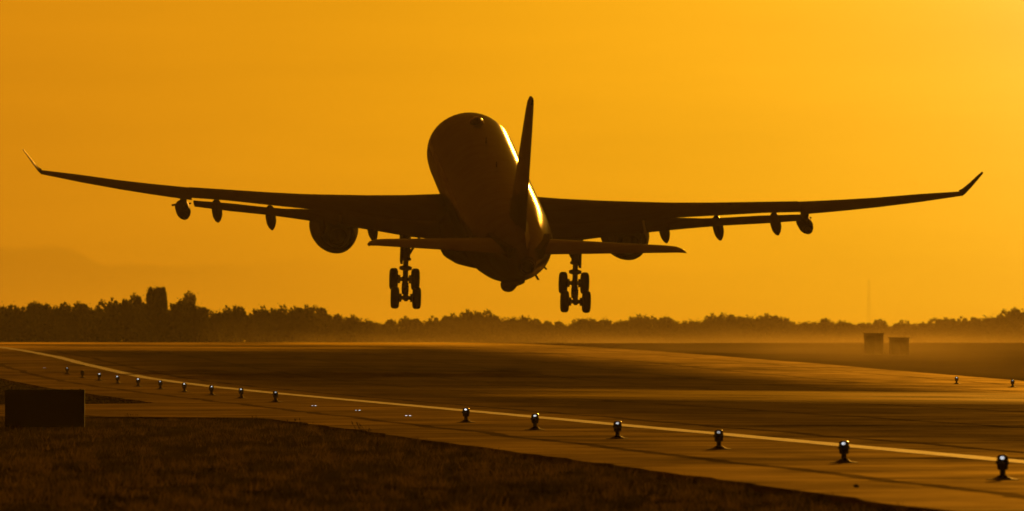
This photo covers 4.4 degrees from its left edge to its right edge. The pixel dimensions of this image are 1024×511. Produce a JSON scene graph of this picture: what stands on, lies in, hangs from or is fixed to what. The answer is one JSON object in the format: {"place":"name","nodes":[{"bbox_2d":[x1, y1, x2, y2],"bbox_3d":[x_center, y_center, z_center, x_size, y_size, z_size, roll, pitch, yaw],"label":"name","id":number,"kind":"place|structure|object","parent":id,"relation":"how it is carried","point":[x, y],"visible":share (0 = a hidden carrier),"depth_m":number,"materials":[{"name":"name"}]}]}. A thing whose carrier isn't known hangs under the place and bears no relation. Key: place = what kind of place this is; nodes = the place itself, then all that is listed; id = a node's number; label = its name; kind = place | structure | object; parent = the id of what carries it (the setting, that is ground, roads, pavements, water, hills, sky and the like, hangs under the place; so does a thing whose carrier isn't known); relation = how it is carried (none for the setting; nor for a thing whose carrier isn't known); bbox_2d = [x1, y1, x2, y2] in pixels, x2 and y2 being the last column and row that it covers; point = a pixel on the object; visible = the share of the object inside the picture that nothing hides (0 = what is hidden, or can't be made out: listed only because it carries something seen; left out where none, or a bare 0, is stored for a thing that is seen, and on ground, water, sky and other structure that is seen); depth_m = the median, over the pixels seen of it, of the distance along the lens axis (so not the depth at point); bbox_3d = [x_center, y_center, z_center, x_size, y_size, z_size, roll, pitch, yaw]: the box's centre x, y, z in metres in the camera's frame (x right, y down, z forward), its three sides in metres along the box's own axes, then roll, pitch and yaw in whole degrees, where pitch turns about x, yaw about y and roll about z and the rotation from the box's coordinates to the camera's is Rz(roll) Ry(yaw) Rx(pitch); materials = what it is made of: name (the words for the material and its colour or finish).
{"place":"outdoors","nodes":[
{"label":"outdoors","id":0,"kind":"place"},
{"bbox_2d":[23,96,982,312],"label":"airliner","id":1,"kind":"object","parent":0,"point":[487,212],"visible":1,"depth_m":846.43,"materials":[{"name":"paint"}]},
{"bbox_2d":[0,342,1023,510],"bbox_3d":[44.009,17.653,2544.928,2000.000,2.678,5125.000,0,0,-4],"label":"ground","id":2,"kind":"structure","parent":0,"point":[996,360],"depth_m":997.31,"materials":[{"name":"brown plant"}]},
{"bbox_2d":[0,301,12,341],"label":"tree","id":3,"kind":"object","parent":2,"relation":"on","point":[3,330],"visible":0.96,"depth_m":1800.95,"materials":[{"name":"green plant"}]},
{"bbox_2d":[0,304,21,341],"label":"tree","id":4,"kind":"object","parent":2,"relation":"on","point":[2,309],"visible":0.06,"depth_m":1891.27,"materials":[{"name":"green plant"}]},
{"bbox_2d":[0,306,34,341],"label":"tree","id":5,"kind":"object","parent":2,"relation":"on","point":[20,328],"visible":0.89,"depth_m":1817.69,"materials":[{"name":"green plant"}]},
{"bbox_2d":[18,302,38,341],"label":"tree","id":6,"kind":"object","parent":2,"relation":"on","point":[32,308],"visible":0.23,"depth_m":1899.91,"materials":[{"name":"green plant"}]},
{"bbox_2d":[34,303,47,338],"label":"tree","id":7,"kind":"object","parent":2,"relation":"on","point":[38,309],"visible":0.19,"depth_m":1911.10,"materials":[{"name":"green plant"}]},
{"bbox_2d":[5,389,84,429],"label":"taxiway sign","id":8,"kind":"object","parent":2,"relation":"on","point":[45,409],"visible":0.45,"depth_m":354.01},
{"bbox_2d":[31,303,64,341],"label":"tree","id":9,"kind":"object","parent":2,"relation":"on","point":[47,332],"visible":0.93,"depth_m":1850.00,"materials":[{"name":"green plant"}]},
{"bbox_2d":[54,302,80,341],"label":"tree","id":10,"kind":"object","parent":2,"relation":"on","point":[71,331],"visible":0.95,"depth_m":1846.51,"materials":[{"name":"green plant"}]},
{"bbox_2d":[0,381,137,403],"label":"grass","id":11,"kind":"structure","parent":2,"relation":"on","point":[6,385],"depth_m":607.03,"materials":[{"name":"brown plant"}]},
{"bbox_2d":[64,301,95,341],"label":"tree","id":12,"kind":"object","parent":2,"relation":"on","point":[83,309],"visible":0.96,"depth_m":1856.53,"materials":[{"name":"green plant"}]},
{"bbox_2d":[79,307,104,341],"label":"tree","id":13,"kind":"object","parent":2,"relation":"on","point":[93,313],"visible":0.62,"depth_m":1873.50,"materials":[{"name":"green plant"}]},
{"bbox_2d":[92,299,119,341],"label":"tree","id":14,"kind":"object","parent":2,"relation":"on","point":[101,303],"visible":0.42,"depth_m":1888.39,"materials":[{"name":"green plant"}]},
{"bbox_2d":[96,297,142,341],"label":"tree","id":15,"kind":"object","parent":2,"relation":"on","point":[126,327],"visible":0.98,"depth_m":1820.57,"materials":[{"name":"green plant"}]},
{"bbox_2d":[120,292,147,341],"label":"tree","id":16,"kind":"object","parent":2,"relation":"on","point":[137,302],"visible":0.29,"depth_m":1905.21,"materials":[{"name":"green plant"}]},
{"bbox_2d":[127,299,153,341],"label":"tree","id":17,"kind":"object","parent":2,"relation":"on","point":[143,306],"visible":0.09,"depth_m":1932.48,"materials":[{"name":"green plant"}]},
{"bbox_2d":[145,286,167,341],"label":"tall tree","id":18,"kind":"object","parent":2,"relation":"on","point":[156,307],"visible":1,"depth_m":1790.05,"materials":[{"name":"green plant"}]},
{"bbox_2d":[152,302,189,341],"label":"tree","id":19,"kind":"object","parent":2,"relation":"on","point":[175,332],"visible":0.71,"depth_m":1852.12,"materials":[{"name":"green plant"}]},
{"bbox_2d":[167,298,197,341],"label":"tree","id":20,"kind":"object","parent":2,"relation":"on","point":[192,305],"visible":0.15,"depth_m":1929.19,"materials":[{"name":"green plant"}]},
{"bbox_2d":[182,290,197,307],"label":"round tree","id":21,"kind":"object","parent":2,"relation":"on","point":[191,297],"visible":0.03,"depth_m":2699.94,"materials":[{"name":"green plant"}]},
{"bbox_2d":[182,305,209,341],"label":"tree","id":22,"kind":"object","parent":2,"relation":"on","point":[196,329],"visible":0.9,"depth_m":1909.03,"materials":[{"name":"green plant"}]},
{"bbox_2d":[187,307,216,341],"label":"tree","id":23,"kind":"object","parent":2,"relation":"on","point":[211,319],"visible":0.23,"depth_m":1930.88,"materials":[{"name":"green plant"}]},
{"bbox_2d":[204,312,232,341],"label":"tree","id":24,"kind":"object","parent":2,"relation":"on","point":[221,332],"visible":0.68,"depth_m":1934.86,"materials":[{"name":"green plant"}]},
{"bbox_2d":[219,302,251,341],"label":"tree","id":25,"kind":"object","parent":2,"relation":"on","point":[238,321],"visible":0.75,"depth_m":1964.47,"materials":[{"name":"green plant"}]},
{"bbox_2d":[225,304,251,341],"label":"tree","id":26,"kind":"object","parent":2,"relation":"on","point":[239,339],"visible":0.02,"depth_m":2020.01,"materials":[{"name":"green plant"}]},
{"bbox_2d":[244,305,275,341],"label":"tree","id":27,"kind":"object","parent":2,"relation":"on","point":[258,319],"visible":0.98,"depth_m":1962.07,"materials":[{"name":"green plant"}]},
{"bbox_2d":[261,304,296,341],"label":"tree","id":28,"kind":"object","parent":2,"relation":"on","point":[280,321],"visible":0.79,"depth_m":2006.21,"materials":[{"name":"green plant"}]},
{"bbox_2d":[275,306,308,341],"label":"tree","id":29,"kind":"object","parent":2,"relation":"on","point":[295,333],"visible":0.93,"depth_m":2021.94,"materials":[{"name":"green plant"}]},
{"bbox_2d":[289,304,326,341],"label":"tree","id":30,"kind":"object","parent":2,"relation":"on","point":[308,314],"visible":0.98,"depth_m":2032.66,"materials":[{"name":"green plant"}]},
{"bbox_2d":[307,305,333,341],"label":"tree","id":31,"kind":"object","parent":2,"relation":"on","point":[323,315],"visible":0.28,"depth_m":2082.58,"materials":[{"name":"green plant"}]},
{"bbox_2d":[316,313,335,341],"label":"tree","id":32,"kind":"object","parent":2,"relation":"on","point":[328,316],"visible":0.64,"depth_m":2094.04,"materials":[{"name":"green plant"}]},
{"bbox_2d":[328,313,345,341],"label":"tree","id":33,"kind":"object","parent":2,"relation":"on","point":[337,317],"visible":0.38,"depth_m":2108.29,"materials":[{"name":"green plant"}]},
{"bbox_2d":[334,313,372,341],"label":"tree","id":34,"kind":"object","parent":2,"relation":"on","point":[350,329],"visible":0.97,"depth_m":2029.19,"materials":[{"name":"green plant"}]},
{"bbox_2d":[351,421,371,435],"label":"weed","id":35,"kind":"object","parent":2,"relation":"on","point":[361,429],"visible":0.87,"depth_m":324.34,"materials":[{"name":"brown plant"}]},
{"bbox_2d":[353,318,382,341],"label":"tree","id":36,"kind":"object","parent":2,"relation":"on","point":[372,333],"visible":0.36,"depth_m":2134.55,"materials":[{"name":"green plant"}]},
{"bbox_2d":[368,320,394,341],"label":"tree","id":37,"kind":"object","parent":2,"relation":"on","point":[384,330],"visible":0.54,"depth_m":2155.82,"materials":[{"name":"green plant"}]},
{"bbox_2d":[378,319,396,341],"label":"tree","id":38,"kind":"object","parent":2,"relation":"on","point":[390,323],"visible":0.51,"depth_m":2178.64,"materials":[{"name":"green plant"}]},
{"bbox_2d":[392,316,412,341],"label":"tree","id":39,"kind":"object","parent":2,"relation":"on","point":[398,334],"visible":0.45,"depth_m":2176.32,"materials":[{"name":"green plant"}]},
{"bbox_2d":[397,318,437,341],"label":"tree","id":40,"kind":"object","parent":2,"relation":"on","point":[409,336],"visible":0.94,"depth_m":2147.47,"materials":[{"name":"green plant"}]},
{"bbox_2d":[412,321,445,341],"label":"tree","id":41,"kind":"object","parent":2,"relation":"on","point":[425,331],"visible":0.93,"depth_m":2145.41,"materials":[{"name":"green plant"}]},
{"bbox_2d":[423,316,463,342],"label":"tree","id":42,"kind":"object","parent":2,"relation":"on","point":[451,330],"visible":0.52,"depth_m":2223.22,"materials":[{"name":"green plant"}]},
{"bbox_2d":[0,415,928,510],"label":"grass","id":43,"kind":"structure","parent":2,"relation":"on","point":[330,476],"depth_m":231.59,"materials":[{"name":"brown plant"}]},
{"bbox_2d":[452,309,484,342],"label":"tree","id":44,"kind":"object","parent":2,"relation":"on","point":[467,318],"visible":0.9,"depth_m":2246.14,"materials":[{"name":"green plant"}]},
{"bbox_2d":[468,312,500,341],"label":"tree","id":45,"kind":"object","parent":2,"relation":"on","point":[484,335],"visible":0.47,"depth_m":2336.37,"materials":[{"name":"green plant"}]},
{"bbox_2d":[480,309,515,341],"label":"tree","id":46,"kind":"object","parent":2,"relation":"on","point":[499,321],"visible":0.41,"depth_m":2388.57,"materials":[{"name":"green plant"}]},
{"bbox_2d":[498,316,522,342],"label":"tree","id":47,"kind":"object","parent":2,"relation":"on","point":[511,339],"visible":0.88,"depth_m":2391.83,"materials":[{"name":"green plant"}]},
{"bbox_2d":[0,342,1023,510],"bbox_3d":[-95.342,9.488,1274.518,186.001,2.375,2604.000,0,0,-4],"label":"runway","id":48,"kind":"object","parent":2,"relation":"on","point":[966,415],"visible":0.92,"depth_m":469.77,"materials":[{"name":"grey asphalt"}]},
{"bbox_2d":[208,385,214,394],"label":"runway lamp","id":49,"kind":"object","parent":48,"relation":"on","point":[211,388],"visible":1,"depth_m":545.72,"materials":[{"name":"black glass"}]},
{"bbox_2d":[270,391,279,401],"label":"runway lamp","id":50,"kind":"object","parent":48,"relation":"on","point":[275,394],"visible":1,"depth_m":485.83,"materials":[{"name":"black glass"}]},
{"bbox_2d":[456,407,475,422],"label":"runway lamp","id":51,"kind":"object","parent":48,"relation":"on","point":[465,411],"visible":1,"depth_m":366.06,"materials":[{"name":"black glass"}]},
{"bbox_2d":[0,347,1023,462],"bbox_3d":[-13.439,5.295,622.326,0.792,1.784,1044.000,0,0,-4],"label":"runway edge line","id":52,"kind":"object","parent":48,"relation":"on","point":[729,434],"visible":0.95,"depth_m":365.65,"materials":[{"name":"paint"}]},
{"bbox_2d":[524,413,545,429],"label":"runway lamp","id":53,"kind":"object","parent":48,"relation":"on","point":[534,418],"visible":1,"depth_m":336.12,"materials":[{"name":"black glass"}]},
{"bbox_2d":[606,421,628,438],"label":"runway lamp","id":54,"kind":"object","parent":48,"relation":"on","point":[617,426],"visible":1,"depth_m":306.17,"materials":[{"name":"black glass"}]},
{"bbox_2d":[708,429,729,449],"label":"runway lamp","id":55,"kind":"object","parent":48,"relation":"on","point":[718,436],"visible":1,"depth_m":276.23,"materials":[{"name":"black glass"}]},
{"bbox_2d":[829,440,857,462],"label":"runway lamp","id":56,"kind":"object","parent":48,"relation":"on","point":[843,447],"visible":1,"depth_m":246.29,"materials":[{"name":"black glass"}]},
{"bbox_2d":[986,454,1018,479],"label":"runway lamp","id":57,"kind":"object","parent":48,"relation":"on","point":[1002,462],"visible":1,"depth_m":216.35,"materials":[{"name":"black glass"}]},
{"bbox_2d":[502,315,537,342],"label":"tree","id":58,"kind":"object","parent":2,"relation":"on","point":[521,318],"visible":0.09,"depth_m":2433.85,"materials":[{"name":"green plant"}]},
{"bbox_2d":[516,318,545,342],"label":"tree","id":59,"kind":"object","parent":2,"relation":"on","point":[531,333],"visible":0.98,"depth_m":2390.61,"materials":[{"name":"green plant"}]},
{"bbox_2d":[536,320,559,342],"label":"tree","id":60,"kind":"object","parent":2,"relation":"on","point":[550,333],"visible":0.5,"depth_m":2459.19,"materials":[{"name":"green plant"}]},
{"bbox_2d":[544,321,572,342],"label":"tree","id":61,"kind":"object","parent":2,"relation":"on","point":[562,333],"visible":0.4,"depth_m":2491.51,"materials":[{"name":"green plant"}]},
{"bbox_2d":[559,318,592,342],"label":"tree","id":62,"kind":"object","parent":2,"relation":"on","point":[575,327],"visible":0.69,"depth_m":2586.91,"materials":[{"name":"green plant"}]},
{"bbox_2d":[567,318,604,342],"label":"tree","id":63,"kind":"object","parent":2,"relation":"on","point":[590,321],"visible":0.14,"depth_m":2629.23,"materials":[{"name":"green plant"}]},
{"bbox_2d":[584,321,611,342],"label":"tree","id":64,"kind":"object","parent":2,"relation":"on","point":[597,333],"visible":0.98,"depth_m":2587.21,"materials":[{"name":"green plant"}]},
{"bbox_2d":[600,316,612,342],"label":"tree","id":65,"kind":"object","parent":2,"relation":"on","point":[606,322],"visible":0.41,"depth_m":2677.45,"materials":[{"name":"green plant"}]},
{"bbox_2d":[606,319,635,342],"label":"tree","id":66,"kind":"object","parent":2,"relation":"on","point":[618,333],"visible":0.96,"depth_m":2673.57,"materials":[{"name":"green plant"}]},
{"bbox_2d":[622,314,643,342],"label":"tree","id":67,"kind":"object","parent":2,"relation":"on","point":[632,318],"visible":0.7,"depth_m":2742.70,"materials":[{"name":"green plant"}]},
{"bbox_2d":[627,314,662,342],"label":"tree","id":68,"kind":"object","parent":2,"relation":"on","point":[645,333],"visible":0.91,"depth_m":2731.18,"materials":[{"name":"green plant"}]},
{"bbox_2d":[647,316,680,342],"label":"tree","id":69,"kind":"object","parent":2,"relation":"on","point":[666,326],"visible":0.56,"depth_m":2830.22,"materials":[{"name":"green plant"}]},
{"bbox_2d":[660,319,687,342],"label":"tree","id":70,"kind":"object","parent":2,"relation":"on","point":[677,324],"visible":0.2,"depth_m":2887.56,"materials":[{"name":"green plant"}]},
{"bbox_2d":[670,322,704,342],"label":"tree","id":71,"kind":"object","parent":2,"relation":"on","point":[685,336],"visible":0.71,"depth_m":2886.89,"materials":[{"name":"green plant"}]},
{"bbox_2d":[678,318,711,342],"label":"tree","id":72,"kind":"object","parent":2,"relation":"on","point":[697,324],"visible":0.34,"depth_m":2953.74,"materials":[{"name":"green plant"}]},
{"bbox_2d":[698,312,724,342],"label":"tree","id":73,"kind":"object","parent":2,"relation":"on","point":[709,327],"visible":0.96,"depth_m":2946.45,"materials":[{"name":"green plant"}]},
{"bbox_2d":[710,312,736,342],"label":"tree","id":74,"kind":"object","parent":2,"relation":"on","point":[726,315],"visible":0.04,"depth_m":3220.62,"materials":[{"name":"green plant"}]},
{"bbox_2d":[711,316,736,342],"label":"tree","id":75,"kind":"object","parent":2,"relation":"on","point":[729,333],"visible":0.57,"depth_m":3067.53,"materials":[{"name":"green plant"}]},
{"bbox_2d":[724,315,758,342],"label":"tree","id":76,"kind":"object","parent":2,"relation":"on","point":[742,324],"visible":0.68,"depth_m":3101.99,"materials":[{"name":"green plant"}]},
{"bbox_2d":[733,315,763,342],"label":"tree","id":77,"kind":"object","parent":2,"relation":"on","point":[752,319],"visible":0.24,"depth_m":3146.70,"materials":[{"name":"green plant"}]},
{"bbox_2d":[757,313,771,322],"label":"tree","id":78,"kind":"object","parent":2,"relation":"on","point":[767,316],"visible":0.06,"depth_m":3448.91,"materials":[{"name":"green plant"}]},
{"bbox_2d":[749,315,792,342],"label":"tree","id":79,"kind":"object","parent":2,"relation":"on","point":[769,334],"visible":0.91,"depth_m":3137.70,"materials":[{"name":"green plant"}]},
{"bbox_2d":[775,320,798,342],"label":"tree","id":80,"kind":"object","parent":2,"relation":"on","point":[789,324],"visible":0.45,"depth_m":3281.41,"materials":[{"name":"green plant"}]},
{"bbox_2d":[788,320,826,342],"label":"tree","id":81,"kind":"object","parent":2,"relation":"on","point":[808,330],"visible":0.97,"depth_m":3275.37,"materials":[{"name":"green plant"}]},
{"bbox_2d":[807,318,832,342],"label":"tree","id":82,"kind":"object","parent":2,"relation":"on","point":[826,321],"visible":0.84,"depth_m":3281.78,"materials":[{"name":"green plant"}]},
{"bbox_2d":[822,320,853,342],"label":"tree","id":83,"kind":"object","parent":2,"relation":"on","point":[834,333],"visible":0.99,"depth_m":3232.82,"materials":[{"name":"green plant"}]},
{"bbox_2d":[827,321,862,342],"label":"tree","id":84,"kind":"object","parent":2,"relation":"on","point":[851,326],"visible":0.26,"depth_m":3331.12,"materials":[{"name":"green plant"}]},
{"bbox_2d":[842,323,868,341],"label":"tree","id":85,"kind":"object","parent":2,"relation":"on","point":[857,328],"visible":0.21,"depth_m":3330.83,"materials":[{"name":"green plant"}]},
{"bbox_2d":[852,323,880,341],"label":"tree","id":86,"kind":"object","parent":2,"relation":"on","point":[872,328],"visible":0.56,"depth_m":3285.69,"materials":[{"name":"green plant"}]},
{"bbox_2d":[863,333,883,353],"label":"equipment hut","id":87,"kind":"object","parent":2,"relation":"on","point":[873,343],"visible":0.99,"depth_m":1052.80,"materials":[{"name":"metal"}]},
{"bbox_2d":[866,336,873,353],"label":"door","id":88,"kind":"structure","parent":87,"relation":"in","point":[869,339],"depth_m":1052.78,"materials":[{"name":"metal"}]},
{"bbox_2d":[869,319,891,331],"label":"tree","id":89,"kind":"object","parent":2,"relation":"on","point":[884,323],"visible":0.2,"depth_m":3326.59,"materials":[{"name":"green plant"}]},
{"bbox_2d":[877,323,909,341],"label":"tree","id":90,"kind":"object","parent":2,"relation":"on","point":[886,329],"visible":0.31,"depth_m":3278.49,"materials":[{"name":"green plant"}]},
{"bbox_2d":[888,337,909,354],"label":"equipment hut","id":91,"kind":"object","parent":2,"relation":"on","point":[898,345],"visible":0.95,"depth_m":1042.93,"materials":[{"name":"metal"}]},
{"bbox_2d":[892,340,899,354],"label":"door","id":92,"kind":"structure","parent":91,"relation":"in","point":[895,343],"depth_m":1042.80,"materials":[{"name":"metal"}]},
{"bbox_2d":[887,320,924,340],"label":"tree","id":93,"kind":"object","parent":2,"relation":"on","point":[906,330],"visible":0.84,"depth_m":3229.90,"materials":[{"name":"green plant"}]},
{"bbox_2d":[909,322,936,342],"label":"tree","id":94,"kind":"object","parent":2,"relation":"on","point":[925,327],"visible":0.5,"depth_m":3311.86,"materials":[{"name":"green plant"}]},
{"bbox_2d":[922,317,945,342],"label":"tree","id":95,"kind":"object","parent":2,"relation":"on","point":[935,320],"visible":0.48,"depth_m":3340.18,"materials":[{"name":"green plant"}]},
{"bbox_2d":[930,317,957,342],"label":"tree","id":96,"kind":"object","parent":2,"relation":"on","point":[944,331],"visible":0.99,"depth_m":3261.30,"materials":[{"name":"green plant"}]},
{"bbox_2d":[948,316,981,342],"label":"tree","id":97,"kind":"object","parent":2,"relation":"on","point":[958,321],"visible":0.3,"depth_m":3287.55,"materials":[{"name":"green plant"}]},
{"bbox_2d":[951,318,995,342],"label":"tree","id":98,"kind":"object","parent":2,"relation":"on","point":[974,334],"visible":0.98,"depth_m":3220.63,"materials":[{"name":"green plant"}]},
{"bbox_2d":[968,314,1002,342],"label":"tree","id":99,"kind":"object","parent":2,"relation":"on","point":[991,319],"visible":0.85,"depth_m":3242.20,"materials":[{"name":"green plant"}]},
{"bbox_2d":[992,309,1011,342],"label":"tree","id":100,"kind":"object","parent":2,"relation":"on","point":[1003,311],"visible":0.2,"depth_m":3244.65,"materials":[{"name":"green plant"}]},
{"bbox_2d":[990,311,1023,342],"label":"broad tree","id":101,"kind":"object","parent":2,"relation":"on","point":[1011,330],"visible":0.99,"depth_m":3161.99,"materials":[{"name":"green plant"}]},
{"bbox_2d":[0,0,1023,341],"label":"sky","id":102,"kind":"structure","parent":0,"point":[635,100],"materials":[{"name":"orange"}]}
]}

